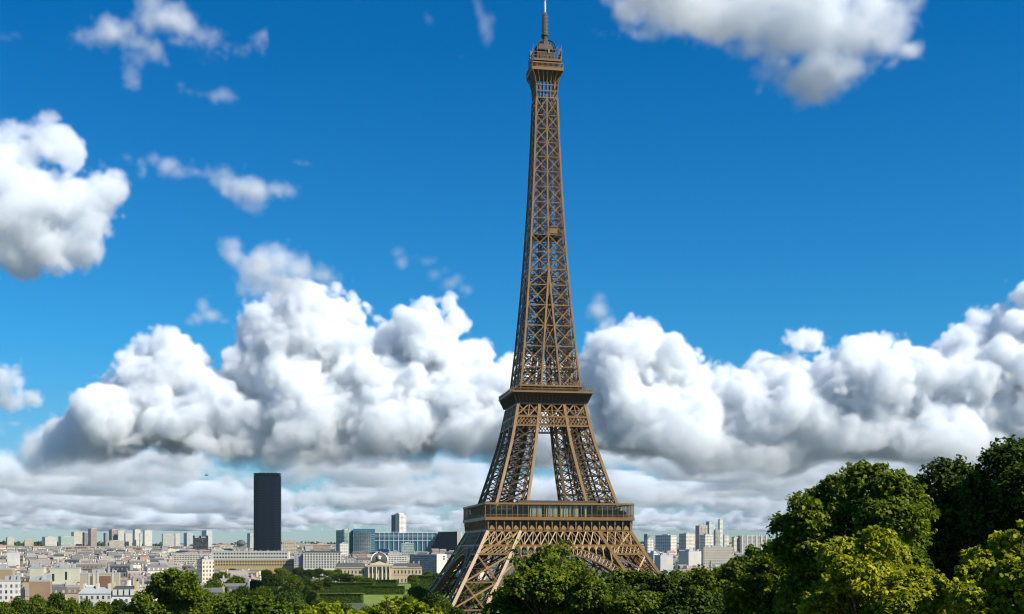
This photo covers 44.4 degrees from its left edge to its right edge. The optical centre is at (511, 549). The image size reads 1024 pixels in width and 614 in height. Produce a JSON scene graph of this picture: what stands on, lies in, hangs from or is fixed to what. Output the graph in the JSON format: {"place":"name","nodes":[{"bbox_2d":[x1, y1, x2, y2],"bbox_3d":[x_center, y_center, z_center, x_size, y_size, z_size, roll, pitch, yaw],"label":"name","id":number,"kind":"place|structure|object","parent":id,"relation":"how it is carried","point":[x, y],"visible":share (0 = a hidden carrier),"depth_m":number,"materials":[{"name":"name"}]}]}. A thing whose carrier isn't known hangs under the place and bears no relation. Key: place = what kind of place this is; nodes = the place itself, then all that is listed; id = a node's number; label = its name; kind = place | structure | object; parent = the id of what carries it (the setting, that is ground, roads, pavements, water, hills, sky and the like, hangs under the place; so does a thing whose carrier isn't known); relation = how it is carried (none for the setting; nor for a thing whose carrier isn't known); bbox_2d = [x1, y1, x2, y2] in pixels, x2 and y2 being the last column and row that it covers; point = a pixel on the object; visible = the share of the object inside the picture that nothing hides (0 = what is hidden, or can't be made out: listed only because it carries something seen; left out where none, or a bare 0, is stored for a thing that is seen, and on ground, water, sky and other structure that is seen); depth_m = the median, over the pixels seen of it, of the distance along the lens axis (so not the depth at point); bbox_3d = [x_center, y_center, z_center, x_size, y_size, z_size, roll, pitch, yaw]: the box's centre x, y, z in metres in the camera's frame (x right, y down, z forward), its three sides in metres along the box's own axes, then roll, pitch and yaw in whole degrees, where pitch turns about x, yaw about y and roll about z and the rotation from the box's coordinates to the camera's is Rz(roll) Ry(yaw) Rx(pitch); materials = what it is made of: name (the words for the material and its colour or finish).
{"place":"outdoors","nodes":[
{"label":"outdoors","id":0,"kind":"place"},
{"bbox_2d":[111,581,138,603],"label":"mansard house","id":1,"kind":"structure","parent":0,"point":[125,593],"depth_m":601.22,"materials":[{"name":"paint"}]},
{"bbox_2d":[363,594,483,605],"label":"lawn","id":2,"kind":"structure","parent":0,"point":[369,600],"depth_m":1080.47,"materials":[{"name":"green plant"}]},
{"bbox_2d":[273,550,632,610],"bbox_3d":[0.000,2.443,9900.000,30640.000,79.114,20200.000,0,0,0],"label":"ground","id":3,"kind":"structure","parent":0,"point":[357,606],"depth_m":2261.02,"materials":[{"name":"green plant"}]},
{"bbox_2d":[0,563,14,579],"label":"brown end wall","id":4,"kind":"structure","parent":3,"relation":"on","point":[5,571],"depth_m":901.53,"materials":[{"name":"paint"}]},
{"bbox_2d":[0,573,20,602],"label":"white front house","id":5,"kind":"structure","parent":3,"relation":"on","point":[10,587],"depth_m":691.42,"materials":[{"name":"paint"}]},
{"bbox_2d":[7,549,19,566],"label":"white low block","id":6,"kind":"structure","parent":3,"relation":"on","point":[13,558],"depth_m":1652.61,"materials":[{"name":"concrete"}]},
{"bbox_2d":[11,595,29,613],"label":"park tree","id":7,"kind":"object","parent":3,"relation":"on","point":[20,603],"visible":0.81,"depth_m":295.64,"materials":[{"name":"green plant"}]},
{"bbox_2d":[26,593,46,613],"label":"park tree","id":8,"kind":"object","parent":3,"relation":"on","point":[37,603],"visible":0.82,"depth_m":307.63,"materials":[{"name":"green plant"}]},
{"bbox_2d":[30,562,45,579],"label":"blank cream wall","id":9,"kind":"structure","parent":3,"relation":"on","point":[38,570],"depth_m":900.88,"materials":[{"name":"paint"}]},
{"bbox_2d":[29,573,51,600],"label":"brown low house","id":10,"kind":"structure","parent":3,"relation":"on","point":[41,585],"depth_m":701.08,"materials":[{"name":"paint"}]},
{"bbox_2d":[42,536,56,545],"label":"tower block","id":11,"kind":"structure","parent":3,"relation":"on","point":[49,541],"depth_m":5314.77,"materials":[{"name":"concrete"}]},
{"bbox_2d":[45,591,68,613],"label":"park tree","id":12,"kind":"object","parent":3,"relation":"on","point":[57,601],"visible":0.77,"depth_m":283.76,"materials":[{"name":"green plant"}]},
{"bbox_2d":[52,582,66,599],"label":"apartment house","id":13,"kind":"structure","parent":3,"relation":"on","point":[61,588],"depth_m":773.26,"materials":[{"name":"metal"}]},
{"bbox_2d":[50,562,80,584],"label":"slotted cream wall","id":14,"kind":"structure","parent":3,"relation":"on","point":[61,573],"depth_m":921.73,"materials":[{"name":"paint"}]},
{"bbox_2d":[58,535,73,545],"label":"tower block","id":15,"kind":"structure","parent":3,"relation":"on","point":[66,540],"depth_m":5267.54,"materials":[{"name":"concrete"}]},
{"bbox_2d":[67,585,79,601],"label":"apartment house","id":16,"kind":"structure","parent":3,"relation":"on","point":[73,591],"depth_m":808.27,"materials":[{"name":"concrete"}]},
{"bbox_2d":[65,596,82,613],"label":"park tree","id":17,"kind":"object","parent":3,"relation":"on","point":[74,605],"visible":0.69,"depth_m":296.23,"materials":[{"name":"green plant"}]},
{"bbox_2d":[71,531,81,545],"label":"tower block","id":18,"kind":"structure","parent":3,"relation":"on","point":[77,538],"depth_m":5362.30,"materials":[{"name":"concrete"}]},
{"bbox_2d":[79,597,92,611],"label":"park tree","id":19,"kind":"object","parent":3,"relation":"on","point":[85,603],"visible":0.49,"depth_m":308.26,"materials":[{"name":"green plant"}]},
{"bbox_2d":[76,563,100,572],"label":"apartment house","id":20,"kind":"structure","parent":3,"relation":"on","point":[88,567],"depth_m":1050.54,"materials":[{"name":"metal"}]},
{"bbox_2d":[88,528,96,545],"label":"tower block","id":21,"kind":"structure","parent":3,"relation":"on","point":[92,536],"depth_m":5310.03,"materials":[{"name":"concrete"}]},
{"bbox_2d":[78,583,111,605],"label":"zinc roofed house","id":22,"kind":"structure","parent":3,"relation":"on","point":[96,592],"depth_m":641.92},
{"bbox_2d":[80,566,120,589],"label":"cream apartment building","id":23,"kind":"structure","parent":3,"relation":"on","point":[100,576],"depth_m":781.87,"materials":[{"name":"paint"}]},
{"bbox_2d":[92,600,112,613],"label":"park tree","id":24,"kind":"object","parent":3,"relation":"on","point":[102,605],"visible":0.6,"depth_m":284.59,"materials":[{"name":"green plant"}]},
{"bbox_2d":[110,596,127,613],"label":"park tree","id":25,"kind":"object","parent":3,"relation":"on","point":[119,606],"visible":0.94,"depth_m":295.92,"materials":[{"name":"green plant"}]},
{"bbox_2d":[106,563,133,576],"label":"apartment house","id":26,"kind":"structure","parent":3,"relation":"on","point":[121,568],"depth_m":958.18,"materials":[{"name":"metal"}]},
{"bbox_2d":[143,529,151,545],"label":"tower block","id":27,"kind":"structure","parent":3,"relation":"on","point":[147,537],"depth_m":5309.20,"materials":[{"name":"concrete"}]},
{"bbox_2d":[143,563,168,573],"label":"apartment house","id":28,"kind":"structure","parent":3,"relation":"on","point":[154,568],"depth_m":1024.07,"materials":[{"name":"metal"}]},
{"bbox_2d":[162,533,174,545],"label":"tower block","id":29,"kind":"structure","parent":3,"relation":"on","point":[168,539],"depth_m":5210.61,"materials":[{"name":"concrete"}]},
{"bbox_2d":[127,567,215,613],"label":"round tree","id":30,"kind":"object","parent":3,"relation":"on","point":[174,591],"visible":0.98,"depth_m":296.68,"materials":[{"name":"green plant"}]},
{"bbox_2d":[184,532,192,545],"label":"tower block","id":31,"kind":"structure","parent":3,"relation":"on","point":[188,538],"depth_m":5159.78,"materials":[{"name":"concrete"}]},
{"bbox_2d":[174,551,210,562],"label":"long pale wing","id":32,"kind":"structure","parent":3,"relation":"on","point":[190,557],"depth_m":2001.74,"materials":[{"name":"beige stone"}]},
{"bbox_2d":[193,536,207,549],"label":"black hotel block","id":33,"kind":"structure","parent":3,"relation":"on","point":[200,543],"depth_m":3604.43,"materials":[{"name":"glass"}]},
{"bbox_2d":[197,554,213,582],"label":"sunlit corner house","id":34,"kind":"structure","parent":3,"relation":"on","point":[205,568],"depth_m":1003.28,"materials":[{"name":"paint"}]},
{"bbox_2d":[203,579,228,592],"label":"park tree","id":35,"kind":"object","parent":3,"relation":"on","point":[216,583],"visible":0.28,"depth_m":617.61,"materials":[{"name":"green plant"}]},
{"bbox_2d":[213,591,252,613],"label":"broadleaf tree","id":36,"kind":"object","parent":3,"relation":"on","point":[234,603],"visible":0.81,"depth_m":118.20,"materials":[{"name":"green plant"}]},
{"bbox_2d":[223,575,245,582],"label":"park tree","id":37,"kind":"object","parent":3,"relation":"on","point":[236,579],"visible":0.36,"depth_m":758.01,"materials":[{"name":"green plant"}]},
{"bbox_2d":[220,580,249,591],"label":"apartment house","id":38,"kind":"structure","parent":3,"relation":"on","point":[232,586],"depth_m":659.14,"materials":[{"name":"metal"}]},
{"bbox_2d":[232,584,251,597],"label":"park tree","id":39,"kind":"object","parent":3,"relation":"on","point":[244,590],"visible":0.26,"depth_m":597.62,"materials":[{"name":"green plant"}]},
{"bbox_2d":[211,549,293,575],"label":"cream office building","id":40,"kind":"structure","parent":3,"relation":"on","point":[273,560],"depth_m":1903.24,"materials":[{"name":"concrete"}]},
{"bbox_2d":[247,578,266,590],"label":"park tree","id":41,"kind":"object","parent":3,"relation":"on","point":[254,584],"visible":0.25,"depth_m":696.22,"materials":[{"name":"green plant"}]},
{"bbox_2d":[249,585,274,602],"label":"park tree","id":42,"kind":"object","parent":3,"relation":"on","point":[262,591],"visible":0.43,"depth_m":558.00,"materials":[{"name":"green plant"}]},
{"bbox_2d":[253,472,280,550],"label":"dark office tower","id":43,"kind":"structure","parent":3,"relation":"on","point":[267,511],"depth_m":3283.98,"materials":[{"name":"black glass"}]},
{"bbox_2d":[247,595,294,613],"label":"broadleaf tree","id":44,"kind":"object","parent":3,"relation":"on","point":[259,604],"visible":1,"depth_m":117.26,"materials":[{"name":"green plant"}]},
{"bbox_2d":[263,573,284,596],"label":"park tree","id":45,"kind":"object","parent":3,"relation":"on","point":[274,581],"visible":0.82,"depth_m":896.03,"materials":[{"name":"green plant"}]},
{"bbox_2d":[276,582,294,593],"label":"park tree","id":46,"kind":"object","parent":3,"relation":"on","point":[288,587],"visible":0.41,"depth_m":637.80,"materials":[{"name":"green plant"}]},
{"bbox_2d":[274,591,303,604],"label":"park tree","id":47,"kind":"object","parent":3,"relation":"on","point":[291,596],"visible":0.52,"depth_m":517.52,"materials":[{"name":"green plant"}]},
{"bbox_2d":[282,539,296,553],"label":"beige flat block","id":48,"kind":"structure","parent":3,"relation":"on","point":[290,545],"depth_m":2803.07,"materials":[{"name":"concrete"}]},
{"bbox_2d":[283,575,304,591],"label":"park tree","id":49,"kind":"object","parent":3,"relation":"on","point":[297,581],"visible":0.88,"depth_m":996.70,"materials":[{"name":"green plant"}]},
{"bbox_2d":[292,600,311,613],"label":"park tree","id":50,"kind":"object","parent":3,"relation":"on","point":[298,606],"visible":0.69,"depth_m":427.10,"materials":[{"name":"green plant"}]},
{"bbox_2d":[305,590,319,607],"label":"park tree","id":51,"kind":"object","parent":3,"relation":"on","point":[312,596],"visible":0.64,"depth_m":698.61,"materials":[{"name":"green plant"}]},
{"bbox_2d":[310,579,323,598],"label":"park tree","id":52,"kind":"object","parent":3,"relation":"on","point":[316,584],"visible":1,"depth_m":1047.74,"materials":[{"name":"green plant"}]},
{"bbox_2d":[294,551,340,577],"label":"white office block","id":53,"kind":"structure","parent":3,"relation":"on","point":[313,560],"depth_m":1854.14,"materials":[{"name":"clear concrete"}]},
{"bbox_2d":[299,601,343,613],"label":"broadleaf tree","id":54,"kind":"object","parent":3,"relation":"on","point":[323,607],"visible":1,"depth_m":108.92,"materials":[{"name":"green plant"}]},
{"bbox_2d":[313,542,330,550],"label":"brown flat block","id":55,"kind":"structure","parent":3,"relation":"on","point":[321,547],"depth_m":2703.45,"materials":[{"name":"concrete"}]},
{"bbox_2d":[319,593,363,602],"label":"clipped hedge","id":56,"kind":"object","parent":3,"relation":"on","point":[344,597],"visible":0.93,"depth_m":992.85,"materials":[{"name":"green plant"}]},
{"bbox_2d":[336,529,352,552],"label":"glass office block","id":57,"kind":"structure","parent":3,"relation":"on","point":[344,535],"depth_m":3011.97,"materials":[{"name":"glass"}]},
{"bbox_2d":[354,530,370,552],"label":"grid office block","id":58,"kind":"structure","parent":3,"relation":"on","point":[362,540],"depth_m":2952.72,"materials":[{"name":"glass"}]},
{"bbox_2d":[353,529,374,552],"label":"teal glass slab","id":59,"kind":"structure","parent":3,"relation":"on","point":[372,531],"depth_m":3010.53,"materials":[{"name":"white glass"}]},
{"bbox_2d":[0,540,731,551],"bbox_3d":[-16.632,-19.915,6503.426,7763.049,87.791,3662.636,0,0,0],"label":"woods","id":60,"kind":"object","parent":3,"relation":"on","point":[19,543],"visible":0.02,"depth_m":6780.52,"materials":[{"name":"green plant"}]},
{"bbox_2d":[0,542,744,580],"bbox_3d":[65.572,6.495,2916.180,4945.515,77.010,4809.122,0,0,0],"label":"distant roofscape","id":61,"kind":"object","parent":3,"relation":"on","point":[48,557],"visible":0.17,"depth_m":2430.04,"materials":[{"name":"metal"}]},
{"bbox_2d":[335,551,421,582],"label":"domed palace","id":62,"kind":"structure","parent":3,"relation":"on","point":[378,567],"depth_m":1598.70,"materials":[{"name":"beige stone"}]},
{"bbox_2d":[346,595,443,613],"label":"young lime tree","id":63,"kind":"object","parent":3,"relation":"on","point":[391,607],"visible":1,"depth_m":71.77,"materials":[{"name":"green plant"}]},
{"bbox_2d":[387,553,406,566],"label":"ribbon window block","id":64,"kind":"structure","parent":3,"relation":"on","point":[393,558],"depth_m":2001.96,"materials":[{"name":"concrete"}]},
{"bbox_2d":[391,513,405,532],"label":"notched tower","id":65,"kind":"structure","parent":3,"relation":"on","point":[398,522],"depth_m":3258.96,"materials":[{"name":"concrete"}]},
{"bbox_2d":[401,541,413,556],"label":"green glass box","id":66,"kind":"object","parent":3,"relation":"on","point":[407,548],"visible":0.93,"depth_m":2501.66,"materials":[{"name":"glass"}]},
{"bbox_2d":[375,531,461,551],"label":"long glass building","id":67,"kind":"structure","parent":3,"relation":"on","point":[447,541],"depth_m":3050.00,"materials":[{"name":"blue glass"}]},
{"bbox_2d":[406,585,431,601],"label":"park tree","id":68,"kind":"object","parent":3,"relation":"on","point":[419,592],"visible":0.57,"depth_m":636.72,"materials":[{"name":"green plant"}]},
{"bbox_2d":[410,554,446,574],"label":"white gabled block","id":69,"kind":"structure","parent":3,"relation":"on","point":[433,563],"depth_m":1911.22,"materials":[{"name":"concrete"}]},
{"bbox_2d":[422,591,444,608],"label":"park tree","id":70,"kind":"object","parent":3,"relation":"on","point":[434,597],"visible":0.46,"depth_m":558.16,"materials":[{"name":"green plant"}]},
{"bbox_2d":[432,598,452,613],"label":"park tree","id":71,"kind":"object","parent":3,"relation":"on","point":[445,605],"visible":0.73,"depth_m":497.74,"materials":[{"name":"green plant"}]},
{"bbox_2d":[429,0,660,613],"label":"iron lattice tower","id":72,"kind":"structure","parent":3,"relation":"on","point":[588,520],"depth_m":605.40,"materials":[{"name":"brown metal"}]},
{"bbox_2d":[479,537,617,613],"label":"broadleaf tree","id":73,"kind":"object","parent":3,"relation":"on","point":[539,583],"visible":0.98,"depth_m":109.73,"materials":[{"name":"green plant"}]},
{"bbox_2d":[599,573,637,613],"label":"broadleaf tree","id":74,"kind":"object","parent":3,"relation":"on","point":[620,586],"visible":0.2,"depth_m":130.18,"materials":[{"name":"green plant"}]},
{"bbox_2d":[610,567,655,592],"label":"broadleaf tree","id":75,"kind":"object","parent":3,"relation":"on","point":[628,577],"visible":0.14,"depth_m":148.50,"materials":[{"name":"green plant"}]},
{"bbox_2d":[603,588,664,613],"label":"broadleaf tree","id":76,"kind":"object","parent":3,"relation":"on","point":[644,602],"visible":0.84,"depth_m":106.34,"materials":[{"name":"green plant"}]},
{"bbox_2d":[645,538,653,552],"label":"apartment tower","id":77,"kind":"structure","parent":3,"relation":"on","point":[649,545],"depth_m":2603.61,"materials":[{"name":"concrete"}]},
{"bbox_2d":[633,569,690,597],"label":"broadleaf tree","id":78,"kind":"object","parent":3,"relation":"on","point":[663,583],"visible":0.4,"depth_m":139.25,"materials":[{"name":"green plant"}]},
{"bbox_2d":[654,551,672,570],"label":"building","id":79,"kind":"structure","parent":3,"relation":"on","point":[662,561],"depth_m":1254.28,"materials":[{"name":"concrete"}]},
{"bbox_2d":[655,534,676,554],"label":"apartment tower","id":80,"kind":"structure","parent":3,"relation":"on","point":[665,542],"depth_m":2709.92,"materials":[{"name":"concrete"}]},
{"bbox_2d":[679,532,694,549],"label":"apartment tower","id":81,"kind":"structure","parent":3,"relation":"on","point":[686,540],"depth_m":2909.02,"materials":[{"name":"concrete"}]},
{"bbox_2d":[652,585,723,613],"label":"broadleaf tree","id":82,"kind":"object","parent":3,"relation":"on","point":[694,600],"visible":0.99,"depth_m":103.19,"materials":[{"name":"green plant"}]},
{"bbox_2d":[678,548,700,566],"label":"blank white block","id":83,"kind":"structure","parent":3,"relation":"on","point":[690,557],"depth_m":1507.04,"materials":[{"name":"concrete"}]},
{"bbox_2d":[672,567,707,593],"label":"broadleaf tree","id":84,"kind":"object","parent":3,"relation":"on","point":[688,575],"visible":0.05,"depth_m":149.55,"materials":[{"name":"green plant"}]},
{"bbox_2d":[695,525,707,548],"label":"apartment tower","id":85,"kind":"structure","parent":3,"relation":"on","point":[701,529],"depth_m":3107.27,"materials":[{"name":"concrete"}]},
{"bbox_2d":[699,533,712,550],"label":"apartment tower","id":86,"kind":"structure","parent":3,"relation":"on","point":[705,540],"depth_m":2707.70,"materials":[{"name":"concrete"}]},
{"bbox_2d":[701,544,732,567],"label":"cream terrace block","id":87,"kind":"structure","parent":3,"relation":"on","point":[719,553],"depth_m":1561.98,"materials":[{"name":"concrete"}]},
{"bbox_2d":[690,560,746,592],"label":"broadleaf tree","id":88,"kind":"object","parent":3,"relation":"on","point":[733,570],"visible":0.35,"depth_m":138.68,"materials":[{"name":"green plant"}]},
{"bbox_2d":[728,551,764,573],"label":"broadleaf tree","id":89,"kind":"object","parent":3,"relation":"on","point":[737,558],"visible":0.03,"depth_m":150.11,"materials":[{"name":"green plant"}]},
{"bbox_2d":[714,534,790,613],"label":"broadleaf tree","id":90,"kind":"object","parent":3,"relation":"on","point":[752,592],"visible":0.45,"depth_m":95.09,"materials":[{"name":"green plant"}]},
{"bbox_2d":[737,534,767,553],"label":"striped slab block","id":91,"kind":"structure","parent":3,"relation":"on","point":[754,540],"depth_m":3004.93,"materials":[{"name":"concrete"}]},
{"bbox_2d":[744,544,763,557],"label":"broadleaf tree","id":92,"kind":"object","parent":3,"relation":"on","point":[750,549],"visible":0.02,"depth_m":163.86,"materials":[{"name":"green plant"}]},
{"bbox_2d":[762,457,940,613],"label":"broadleaf tree","id":93,"kind":"object","parent":3,"relation":"on","point":[828,507],"visible":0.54,"depth_m":72.78,"materials":[{"name":"green plant"}]},
{"bbox_2d":[793,524,951,613],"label":"broadleaf tree","id":94,"kind":"object","parent":3,"relation":"on","point":[875,571],"visible":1,"depth_m":56.70,"materials":[{"name":"green plant"}]},
{"bbox_2d":[914,454,980,613],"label":"broadleaf tree","id":95,"kind":"object","parent":3,"relation":"on","point":[949,537],"visible":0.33,"depth_m":85.63,"materials":[{"name":"green plant"}]},
{"bbox_2d":[937,519,1023,613],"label":"broadleaf tree","id":96,"kind":"object","parent":3,"relation":"on","point":[987,580],"visible":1,"depth_m":52.84,"materials":[{"name":"green plant"}]},
{"bbox_2d":[950,434,1023,559],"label":"broadleaf tree","id":97,"kind":"object","parent":3,"relation":"on","point":[993,500],"visible":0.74,"depth_m":78.37,"materials":[{"name":"green plant"}]},
{"label":"lawn","id":98,"kind":"structure","parent":3,"relation":"on","visible":0},
{"bbox_2d":[310,582,374,592],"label":"clipped hedge","id":99,"kind":"object","parent":98,"relation":"on","point":[347,587],"visible":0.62,"depth_m":1218.86,"materials":[{"name":"green plant"}]},
{"bbox_2d":[364,586,404,594],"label":"clipped hedge","id":100,"kind":"object","parent":98,"relation":"on","point":[385,590],"visible":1,"depth_m":1173.82,"materials":[{"name":"green plant"}]},
{"bbox_2d":[374,579,398,585],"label":"clipped hedge","id":101,"kind":"object","parent":98,"relation":"on","point":[385,582],"visible":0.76,"depth_m":1316.82,"materials":[{"name":"green plant"}]},
{"bbox_2d":[411,575,433,589],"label":"clipped hedge","id":102,"kind":"object","parent":98,"relation":"on","point":[425,582],"visible":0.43,"depth_m":1284.82,"materials":[{"name":"green plant"}]},
{"bbox_2d":[0,0,1023,544],"label":"sky","id":103,"kind":"structure","parent":0,"point":[239,239],"materials":[{"name":"blue"}]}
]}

